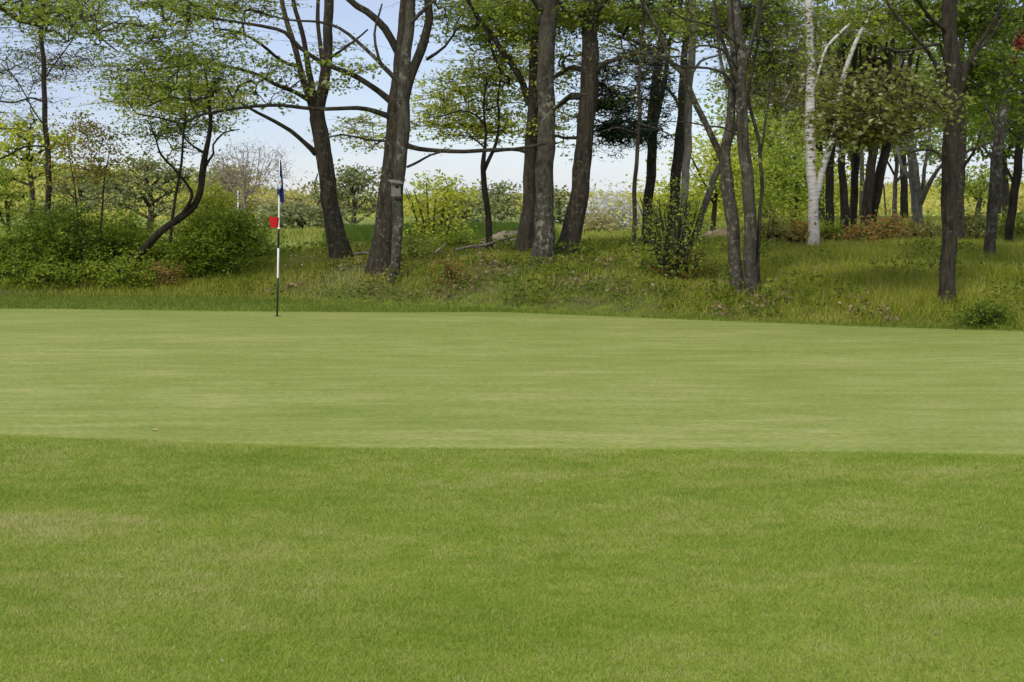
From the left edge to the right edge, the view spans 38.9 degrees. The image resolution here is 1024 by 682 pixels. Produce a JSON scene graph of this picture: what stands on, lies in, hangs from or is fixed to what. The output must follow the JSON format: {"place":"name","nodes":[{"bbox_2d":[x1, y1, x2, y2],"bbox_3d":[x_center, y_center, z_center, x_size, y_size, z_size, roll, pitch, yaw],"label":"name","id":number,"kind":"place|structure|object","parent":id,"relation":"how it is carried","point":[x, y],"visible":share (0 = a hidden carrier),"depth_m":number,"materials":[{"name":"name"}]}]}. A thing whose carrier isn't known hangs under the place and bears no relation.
{"place":"outdoors","nodes":[
{"label":"outdoors","id":0,"kind":"place"},
{"bbox_2d":[314,219,559,246],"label":"tall grass","id":1,"kind":"structure","parent":0,"point":[357,232],"depth_m":39.45,"materials":[{"name":"green plant"}]},
{"bbox_2d":[0,432,1023,681],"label":"fringe grass","id":2,"kind":"structure","parent":0,"point":[270,456],"depth_m":6.60,"materials":[{"name":"green plant"}]},
{"bbox_2d":[0,176,1023,681],"bbox_3d":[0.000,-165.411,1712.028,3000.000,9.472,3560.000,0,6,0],"label":"ground","id":3,"kind":"structure","parent":0,"point":[590,302],"depth_m":6.29,"materials":[{"name":"green plant"}]},
{"bbox_2d":[0,158,42,246],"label":"broadleaf tree","id":4,"kind":"object","parent":3,"relation":"on","point":[7,178],"visible":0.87,"depth_m":33.80,"materials":[{"name":"green plant"}]},
{"bbox_2d":[0,221,56,282],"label":"bush","id":5,"kind":"object","parent":3,"relation":"on","point":[11,254],"visible":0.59,"depth_m":25.58,"materials":[{"name":"green plant"}]},
{"bbox_2d":[0,108,81,242],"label":"broadleaf tree","id":6,"kind":"object","parent":3,"relation":"on","point":[27,157],"visible":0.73,"depth_m":41.58,"materials":[{"name":"green plant"}]},
{"bbox_2d":[0,238,118,292],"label":"bush","id":7,"kind":"object","parent":3,"relation":"on","point":[45,272],"visible":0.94,"depth_m":25.04,"materials":[{"name":"green plant"}]},
{"bbox_2d":[0,0,120,231],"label":"slender tree","id":8,"kind":"object","parent":3,"relation":"on","point":[43,58],"visible":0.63,"depth_m":27.89,"materials":[{"name":"green plant"}]},
{"bbox_2d":[0,193,124,277],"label":"bush","id":9,"kind":"object","parent":3,"relation":"on","point":[68,246],"visible":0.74,"depth_m":25.54,"materials":[{"name":"green plant"}]},
{"bbox_2d":[17,165,145,218],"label":"broadleaf tree","id":10,"kind":"object","parent":3,"relation":"on","point":[58,189],"visible":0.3,"depth_m":65.20,"materials":[{"name":"green plant"}]},
{"bbox_2d":[28,108,153,277],"bbox_3d":[-7.351,-2.524,25.448,2.181,3.083,2.270,5,8,44],"label":"tree","id":11,"kind":"object","parent":3,"relation":"on","point":[95,170],"visible":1,"depth_m":25.25,"materials":[{"name":"green plant"}]},
{"bbox_2d":[59,201,122,253],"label":"bush","id":12,"kind":"object","parent":3,"relation":"on","point":[89,214],"visible":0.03,"depth_m":28.39,"materials":[{"name":"green plant"}]},
{"bbox_2d":[77,202,170,270],"bbox_3d":[-7.185,-1.780,26.537,1.873,1.521,1.982,-2,6,-18],"label":"bush","id":13,"kind":"object","parent":3,"relation":"on","point":[125,239],"visible":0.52,"depth_m":26.33,"materials":[{"name":"green plant"}]},
{"bbox_2d":[57,242,191,291],"bbox_3d":[-6.676,-1.140,25.211,2.013,1.158,1.825,1,6,13],"label":"bush","id":14,"kind":"object","parent":3,"relation":"on","point":[122,272],"visible":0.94,"depth_m":24.96,"materials":[{"name":"green plant"}]},
{"bbox_2d":[66,152,233,228],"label":"broadleaf tree","id":15,"kind":"object","parent":3,"relation":"on","point":[150,201],"visible":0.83,"depth_m":59.44,"materials":[{"name":"green plant"}]},
{"bbox_2d":[117,223,198,274],"bbox_3d":[-6.286,-1.532,26.495,1.642,1.248,1.595,4,7,34],"label":"bush","id":16,"kind":"object","parent":3,"relation":"on","point":[154,254],"visible":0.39,"depth_m":26.21,"materials":[{"name":"green plant"}]},
{"bbox_2d":[134,250,187,288],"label":"plant","id":17,"kind":"object","parent":3,"relation":"on","point":[169,272],"visible":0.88,"depth_m":24.94,"materials":[{"name":"brown plant"}]},
{"bbox_2d":[66,37,267,266],"bbox_3d":[-6.313,-3.125,26.416,3.699,4.719,3.628,0,6,0],"label":"crooked tree","id":18,"kind":"object","parent":3,"relation":"on","point":[187,210],"visible":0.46,"depth_m":26.14,"materials":[{"name":"green plant"}]},
{"bbox_2d":[159,173,241,252],"bbox_3d":[-6.179,-2.360,28.831,1.686,2.102,1.635,0,6,0],"label":"bush","id":19,"kind":"object","parent":3,"relation":"on","point":[206,197],"visible":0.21,"depth_m":28.83,"materials":[{"name":"green plant"}]},
{"bbox_2d":[46,0,388,263],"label":"broadleaf tree","id":20,"kind":"object","parent":3,"relation":"on","point":[336,236],"visible":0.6,"depth_m":25.60,"materials":[{"name":"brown plant"}]},
{"bbox_2d":[152,191,283,281],"bbox_3d":[-5.336,-1.769,26.015,2.176,1.836,2.205,-5,7,-43],"label":"bush","id":21,"kind":"object","parent":3,"relation":"on","point":[208,234],"visible":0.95,"depth_m":25.74,"materials":[{"name":"green plant"}]},
{"bbox_2d":[177,159,292,218],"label":"broadleaf tree","id":22,"kind":"object","parent":3,"relation":"on","point":[238,189],"visible":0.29,"depth_m":79.13,"materials":[{"name":"green plant"}]},
{"bbox_2d":[237,191,239,215],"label":"post","id":23,"kind":"object","parent":3,"relation":"on","point":[238,193],"visible":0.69,"depth_m":46.76,"materials":[{"name":"white paint"}]},
{"bbox_2d":[198,131,298,211],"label":"bare tree","id":24,"kind":"object","parent":3,"relation":"on","point":[276,165],"visible":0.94,"depth_m":69.54,"materials":[{"name":"grey plant"}]},
{"bbox_2d":[236,228,286,259],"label":"bush","id":25,"kind":"object","parent":3,"relation":"on","point":[266,253],"visible":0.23,"depth_m":28.39,"materials":[{"name":"green plant"}]},
{"bbox_2d":[0,0,547,276],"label":"broadleaf tree","id":26,"kind":"object","parent":3,"relation":"on","point":[379,259],"visible":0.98,"depth_m":22.93,"materials":[{"name":"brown plant"}]},
{"bbox_2d":[249,198,367,228],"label":"bush","id":27,"kind":"object","parent":3,"relation":"on","point":[287,214],"visible":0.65,"depth_m":61.38,"materials":[{"name":"green plant"}]},
{"bbox_2d":[250,171,376,220],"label":"broadleaf tree","id":28,"kind":"object","parent":3,"relation":"on","point":[318,202],"visible":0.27,"depth_m":109.27,"materials":[{"name":"green plant"}]},
{"bbox_2d":[292,158,406,223],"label":"broadleaf tree","id":29,"kind":"object","parent":3,"relation":"on","point":[352,181],"visible":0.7,"depth_m":74.31,"materials":[{"name":"green plant"}]},
{"bbox_2d":[353,251,368,254],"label":"fallen branch","id":30,"kind":"object","parent":3,"relation":"on","point":[358,253],"visible":0.66,"depth_m":25.96,"materials":[{"name":"grey wood"}]},
{"bbox_2d":[409,243,445,259],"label":"fallen branch","id":31,"kind":"object","parent":3,"relation":"on","point":[438,249],"visible":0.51,"depth_m":25.15,"materials":[{"name":"grey wood"}]},
{"bbox_2d":[373,0,482,283],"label":"slender tree","id":32,"kind":"object","parent":3,"relation":"on","point":[402,80],"visible":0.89,"depth_m":23.12,"materials":[{"name":"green plant"}]},
{"bbox_2d":[388,179,402,199],"bbox_3d":[-1.852,-2.406,23.089,0.200,0.332,0.209,-2,6,-20],"label":"birdhouse","id":33,"kind":"object","parent":32,"relation":"attached to","point":[395,189],"visible":1,"depth_m":23.06,"materials":[{"name":"grey wood"}]},
{"bbox_2d":[373,169,488,240],"bbox_3d":[-1.779,-3.007,33.804,2.405,2.034,2.538,3,7,32],"label":"shrub","id":34,"kind":"object","parent":3,"relation":"on","point":[442,205],"visible":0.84,"depth_m":33.65,"materials":[{"name":"green plant"}]},
{"bbox_2d":[307,25,571,251],"bbox_3d":[-1.205,-3.667,27.523,5.202,4.556,3.475,-2,6,-20],"label":"young tree","id":35,"kind":"object","parent":3,"relation":"on","point":[483,128],"visible":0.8,"depth_m":27.14,"materials":[{"name":"green plant"}]},
{"bbox_2d":[424,245,476,287],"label":"plant","id":36,"kind":"object","parent":3,"relation":"on","point":[455,270],"visible":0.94,"depth_m":22.84,"materials":[{"name":"green plant"}]},
{"bbox_2d":[421,219,485,247],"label":"plant","id":37,"kind":"object","parent":3,"relation":"on","point":[452,239],"visible":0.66,"depth_m":27.35,"materials":[{"name":"green plant"}]},
{"bbox_2d":[420,184,517,223],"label":"bush","id":38,"kind":"object","parent":3,"relation":"on","point":[478,208],"visible":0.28,"depth_m":84.33,"materials":[{"name":"green plant"}]},
{"bbox_2d":[454,236,515,250],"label":"fallen branch","id":39,"kind":"object","parent":3,"relation":"on","point":[475,246],"visible":0.62,"depth_m":25.45,"materials":[{"name":"grey wood"}]},
{"bbox_2d":[414,0,563,253],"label":"oak tree","id":40,"kind":"object","parent":3,"relation":"on","point":[525,238],"visible":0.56,"depth_m":25.76,"materials":[{"name":"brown plant"}]},
{"bbox_2d":[460,178,522,222],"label":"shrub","id":41,"kind":"object","parent":3,"relation":"on","point":[499,193],"visible":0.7,"depth_m":94.21,"materials":[{"name":"green plant"}]},
{"bbox_2d":[481,230,517,245],"bbox_3d":[-0.042,-2.001,28.935,1.186,0.414,0.593,0,6,0],"label":"boulder","id":42,"kind":"object","parent":3,"relation":"on","point":[498,235],"visible":0.15,"depth_m":28.75,"materials":[{"name":"stone"}]},
{"bbox_2d":[0,292,1022,330],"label":"collar grass","id":43,"kind":"structure","parent":3,"relation":"on","point":[195,304],"depth_m":21.93,"materials":[{"name":"green plant"}]},
{"bbox_2d":[0,309,1023,455],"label":"putting green","id":44,"kind":"object","parent":3,"relation":"on","point":[463,380],"visible":1,"depth_m":12.87,"materials":[{"name":"green plant"}]},
{"bbox_3d":[-3.280,-0.349,20.260,0.114,0.002,0.114,0,6,0],"label":"golf cup","id":45,"kind":"object","parent":44,"relation":"on","visible":0},
{"bbox_2d":[269,158,283,315],"bbox_3d":[-3.263,-1.425,20.154,0.223,2.216,0.104,0,6,0],"label":"flagstick","id":46,"kind":"object","parent":45,"relation":"in","point":[274,222],"visible":0.98,"depth_m":20.11,"materials":[{"name":"white paint"}]},
{"bbox_2d":[0,159,1023,220],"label":"hill woodland","id":47,"kind":"object","parent":3,"relation":"on","point":[929,203],"visible":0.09,"depth_m":155.24,"materials":[{"name":"green plant"}]},
{"bbox_2d":[0,215,1023,250],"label":"meadow grass","id":48,"kind":"structure","parent":3,"relation":"on","point":[300,233],"depth_m":48.95,"materials":[{"name":"green plant"}]},
{"bbox_2d":[5,228,1023,318],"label":"weeds","id":49,"kind":"object","parent":3,"relation":"on","point":[777,259],"visible":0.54,"depth_m":23.14,"materials":[{"name":"green plant"}]},
{"bbox_2d":[499,183,595,224],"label":"shrub","id":50,"kind":"object","parent":3,"relation":"on","point":[559,205],"visible":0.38,"depth_m":84.16,"materials":[{"name":"green plant"}]},
{"bbox_2d":[451,0,659,264],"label":"oak tree","id":51,"kind":"object","parent":3,"relation":"on","point":[544,16],"visible":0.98,"depth_m":23.58,"materials":[{"name":"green plant"}]},
{"bbox_2d":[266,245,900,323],"bbox_3d":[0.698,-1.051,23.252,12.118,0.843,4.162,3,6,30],"label":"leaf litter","id":52,"kind":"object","parent":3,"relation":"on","point":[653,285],"visible":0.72,"depth_m":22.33,"materials":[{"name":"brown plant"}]},
{"bbox_2d":[559,196,640,232],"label":"shrub","id":53,"kind":"object","parent":3,"relation":"on","point":[596,222],"visible":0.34,"depth_m":57.46,"materials":[{"name":"green plant"}]},
{"bbox_2d":[498,0,703,257],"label":"oak tree","id":54,"kind":"object","parent":3,"relation":"on","point":[575,213],"visible":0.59,"depth_m":24.27,"materials":[{"name":"brown plant"}]},
{"bbox_2d":[557,171,655,229],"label":"blossom shrub","id":55,"kind":"object","parent":3,"relation":"on","point":[601,204],"visible":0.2,"depth_m":61.30,"materials":[{"name":"white plant"}]},
{"bbox_2d":[569,0,694,258],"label":"pine tree","id":56,"kind":"object","parent":3,"relation":"on","point":[638,131],"visible":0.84,"depth_m":24.73,"materials":[{"name":"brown plant"}]},
{"bbox_2d":[578,0,703,245],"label":"broadleaf tree","id":57,"kind":"object","parent":3,"relation":"on","point":[650,176],"visible":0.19,"depth_m":27.30,"materials":[{"name":"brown plant"}]},
{"bbox_2d":[630,0,704,245],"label":"broadleaf tree","id":58,"kind":"object","parent":3,"relation":"on","point":[677,161],"visible":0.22,"depth_m":26.73,"materials":[{"name":"brown plant"}]},
{"bbox_2d":[597,172,740,226],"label":"background tree","id":59,"kind":"object","parent":3,"relation":"on","point":[665,194],"visible":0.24,"depth_m":59.35,"materials":[{"name":"green plant"}]},
{"bbox_2d":[623,173,721,285],"bbox_3d":[2.417,-1.441,21.842,1.498,2.155,1.302,3,6,31],"label":"shrub","id":60,"kind":"object","parent":3,"relation":"on","point":[659,247],"visible":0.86,"depth_m":21.77,"materials":[{"name":"green plant"}]},
{"bbox_2d":[644,240,710,279],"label":"bush","id":61,"kind":"object","parent":3,"relation":"on","point":[689,269],"visible":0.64,"depth_m":21.83,"materials":[{"name":"green plant"}]},
{"bbox_2d":[626,124,780,230],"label":"background tree","id":62,"kind":"object","parent":3,"relation":"on","point":[716,196],"visible":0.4,"depth_m":43.47,"materials":[{"name":"green plant"}]},
{"bbox_2d":[656,0,763,250],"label":"tree","id":63,"kind":"object","parent":3,"relation":"on","point":[687,132],"visible":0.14,"depth_m":25.23,"materials":[{"name":"plant"}]},
{"bbox_2d":[623,0,797,294],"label":"twin trunk tree","id":64,"kind":"object","parent":3,"relation":"on","point":[723,152],"visible":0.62,"depth_m":20.73,"materials":[{"name":"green plant"}]},
{"bbox_2d":[701,228,726,236],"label":"boulder","id":65,"kind":"object","parent":3,"relation":"on","point":[723,231],"visible":0.32,"depth_m":43.67,"materials":[{"name":"brown stone"}]},
{"bbox_2d":[584,0,857,295],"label":"twin trunk tree","id":66,"kind":"object","parent":3,"relation":"on","point":[750,271],"visible":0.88,"depth_m":20.64,"materials":[{"name":"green plant"}]},
{"bbox_2d":[656,169,788,216],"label":"background tree","id":67,"kind":"object","parent":3,"relation":"on","point":[740,212],"visible":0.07,"depth_m":74.54,"materials":[{"name":"green plant"}]},
{"bbox_2d":[694,50,800,240],"bbox_3d":[4.962,-3.962,30.147,2.379,4.592,3.464,1,6,13],"label":"leaning tree","id":68,"kind":"object","parent":3,"relation":"on","point":[712,183],"visible":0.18,"depth_m":28.86,"materials":[{"name":"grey plant"}]},
{"bbox_2d":[695,47,814,218],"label":"background tree","id":69,"kind":"object","parent":3,"relation":"on","point":[720,108],"visible":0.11,"depth_m":57.46,"materials":[{"name":"green plant"}]},
{"bbox_2d":[698,0,848,292],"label":"slender tree","id":70,"kind":"object","parent":3,"relation":"on","point":[760,144],"visible":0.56,"depth_m":21.67,"materials":[{"name":"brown plant"}]},
{"bbox_2d":[689,106,863,221],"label":"background tree","id":71,"kind":"object","parent":3,"relation":"on","point":[773,128],"visible":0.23,"depth_m":45.14,"materials":[{"name":"green plant"}]},
{"bbox_2d":[740,201,820,245],"bbox_3d":[4.850,-2.059,26.935,1.319,1.194,1.233,-3,6,-25],"label":"shrub","id":72,"kind":"object","parent":3,"relation":"on","point":[768,230],"visible":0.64,"depth_m":26.82,"materials":[{"name":"green plant"}]},
{"bbox_2d":[710,136,862,227],"bbox_3d":[7.633,-4.107,39.792,4.530,3.033,4.339,0,6,0],"label":"background tree","id":73,"kind":"object","parent":3,"relation":"on","point":[786,175],"visible":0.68,"depth_m":39.61,"materials":[{"name":"green plant"}]},
{"bbox_2d":[695,31,885,220],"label":"background tree","id":74,"kind":"object","parent":3,"relation":"on","point":[820,148],"visible":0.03,"depth_m":51.55,"materials":[{"name":"green plant"}]},
{"bbox_2d":[769,211,828,245],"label":"shrub","id":75,"kind":"object","parent":3,"relation":"on","point":[804,225],"visible":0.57,"depth_m":27.33,"materials":[{"name":"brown plant"}]},
{"bbox_2d":[607,223,1023,318],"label":"seed grass","id":76,"kind":"structure","parent":3,"relation":"on","point":[845,263],"depth_m":22.06,"materials":[{"name":"green plant"}]},
{"bbox_2d":[717,0,932,245],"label":"birch tree","id":77,"kind":"object","parent":3,"relation":"on","point":[814,183],"visible":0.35,"depth_m":27.60,"materials":[{"name":"green plant"}]},
{"bbox_2d":[757,159,897,216],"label":"background tree","id":78,"kind":"object","parent":3,"relation":"on","point":[837,195],"visible":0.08,"depth_m":68.69,"materials":[{"name":"green plant"}]},
{"bbox_2d":[801,211,854,243],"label":"shrub","id":79,"kind":"object","parent":3,"relation":"on","point":[833,230],"visible":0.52,"depth_m":28.33,"materials":[{"name":"green plant"}]},
{"bbox_2d":[783,0,884,226],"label":"dark trunk tree","id":80,"kind":"object","parent":3,"relation":"on","point":[829,192],"visible":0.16,"depth_m":30.26,"materials":[{"name":"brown plant"}]},
{"bbox_2d":[765,46,939,218],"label":"background tree","id":81,"kind":"object","parent":3,"relation":"on","point":[851,161],"visible":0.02,"depth_m":55.62,"materials":[{"name":"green plant"}]},
{"bbox_2d":[796,4,924,215],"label":"background tree","id":82,"kind":"object","parent":3,"relation":"on","point":[862,178],"visible":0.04,"depth_m":65.52,"materials":[{"name":"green plant"}]},
{"bbox_2d":[829,215,897,245],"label":"shrub","id":83,"kind":"object","parent":3,"relation":"on","point":[869,233],"visible":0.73,"depth_m":27.80,"materials":[{"name":"brown plant"}]},
{"bbox_2d":[800,1,929,227],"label":"dark trunk tree","id":84,"kind":"object","parent":3,"relation":"on","point":[854,184],"visible":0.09,"depth_m":31.28,"materials":[{"name":"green plant"}]},
{"bbox_2d":[799,0,933,230],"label":"dark trunk tree","id":85,"kind":"object","parent":3,"relation":"on","point":[844,204],"visible":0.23,"depth_m":29.82,"materials":[{"name":"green plant"}]},
{"bbox_2d":[833,3,930,224],"bbox_3d":[8.296,-5.572,31.195,3.670,7.498,3.485,-5,7,-41],"label":"dark trunk tree","id":86,"kind":"object","parent":3,"relation":"on","point":[881,166],"visible":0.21,"depth_m":30.52,"materials":[{"name":"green plant"}]},
{"bbox_2d":[834,0,939,225],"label":"dark trunk tree","id":87,"kind":"object","parent":3,"relation":"on","point":[867,201],"visible":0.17,"depth_m":29.96,"materials":[{"name":"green plant"}]},
{"bbox_2d":[757,0,1023,304],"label":"oak tree","id":88,"kind":"object","parent":3,"relation":"on","point":[952,92],"visible":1,"depth_m":19.18,"materials":[{"name":"green plant"}]},
{"bbox_2d":[854,209,928,241],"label":"shrub","id":89,"kind":"object","parent":3,"relation":"on","point":[902,225],"visible":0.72,"depth_m":28.28,"materials":[{"name":"brown plant"}]},
{"bbox_2d":[860,125,942,226],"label":"broadleaf tree","id":90,"kind":"object","parent":3,"relation":"on","point":[896,178],"visible":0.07,"depth_m":37.77,"materials":[{"name":"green plant"}]},
{"bbox_2d":[846,21,992,218],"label":"background tree","id":91,"kind":"object","parent":3,"relation":"on","point":[904,195],"visible":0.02,"depth_m":59.55,"materials":[{"name":"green plant"}]},
{"bbox_2d":[897,209,941,240],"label":"shrub","id":92,"kind":"object","parent":3,"relation":"on","point":[930,229],"visible":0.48,"depth_m":28.77,"materials":[{"name":"green plant"}]},
{"bbox_2d":[878,42,979,225],"bbox_3d":[10.424,-4.961,37.048,3.527,5.051,4.064,3,6,32],"label":"broadleaf tree","id":93,"kind":"object","parent":3,"relation":"on","point":[918,192],"visible":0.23,"depth_m":35.74,"materials":[{"name":"green plant"}]},
{"bbox_2d":[903,2,1018,240],"bbox_3d":[8.717,-5.328,28.800,3.526,7.479,4.670,2,6,20],"label":"broadleaf tree","id":94,"kind":"object","parent":3,"relation":"on","point":[962,163],"visible":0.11,"depth_m":28.27,"materials":[{"name":"brown plant"}]},
{"bbox_2d":[898,157,1023,217],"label":"background tree","id":95,"kind":"object","parent":3,"relation":"on","point":[980,186],"visible":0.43,"depth_m":61.25,"materials":[{"name":"green plant"}]},
{"bbox_2d":[905,49,1020,157],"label":"background tree","id":96,"kind":"object","parent":3,"relation":"on","point":[940,110],"visible":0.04,"depth_m":49.28,"materials":[{"name":"green plant"}]},
{"bbox_2d":[933,205,1001,239],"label":"shrub","id":97,"kind":"object","parent":3,"relation":"on","point":[970,223],"visible":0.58,"depth_m":28.81,"materials":[{"name":"green plant"}]},
{"bbox_2d":[924,77,1023,222],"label":"background tree","id":98,"kind":"object","parent":3,"relation":"on","point":[1008,152],"visible":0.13,"depth_m":45.64,"materials":[{"name":"green plant"}]},
{"bbox_2d":[925,261,1023,330],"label":"plant","id":99,"kind":"object","parent":3,"relation":"on","point":[977,319],"visible":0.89,"depth_m":18.26,"materials":[{"name":"green plant"}]},
{"bbox_2d":[932,2,1023,242],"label":"broadleaf tree","id":100,"kind":"object","parent":3,"relation":"on","point":[1015,179],"visible":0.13,"depth_m":27.32,"materials":[{"name":"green plant"}]},
{"bbox_2d":[959,0,1023,260],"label":"broadleaf tree","id":101,"kind":"object","parent":3,"relation":"on","point":[994,204],"visible":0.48,"depth_m":23.57,"materials":[{"name":"green plant"}]},
{"bbox_2d":[980,206,1023,239],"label":"shrub","id":102,"kind":"object","parent":3,"relation":"on","point":[1019,229],"visible":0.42,"depth_m":28.80,"materials":[{"name":"green plant"}]},
{"bbox_2d":[0,227,1023,329],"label":"rough grass","id":103,"kind":"structure","parent":0,"point":[906,302],"depth_m":22.44,"materials":[{"name":"green plant"}]},
{"bbox_2d":[0,0,1023,198],"label":"sky","id":104,"kind":"structure","parent":0,"point":[506,165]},
{"bbox_2d":[23,330,1013,681],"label":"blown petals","id":105,"kind":"object","parent":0,"point":[507,630],"visible":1,"depth_m":6.14,"materials":[{"name":"white plant"}]}
]}

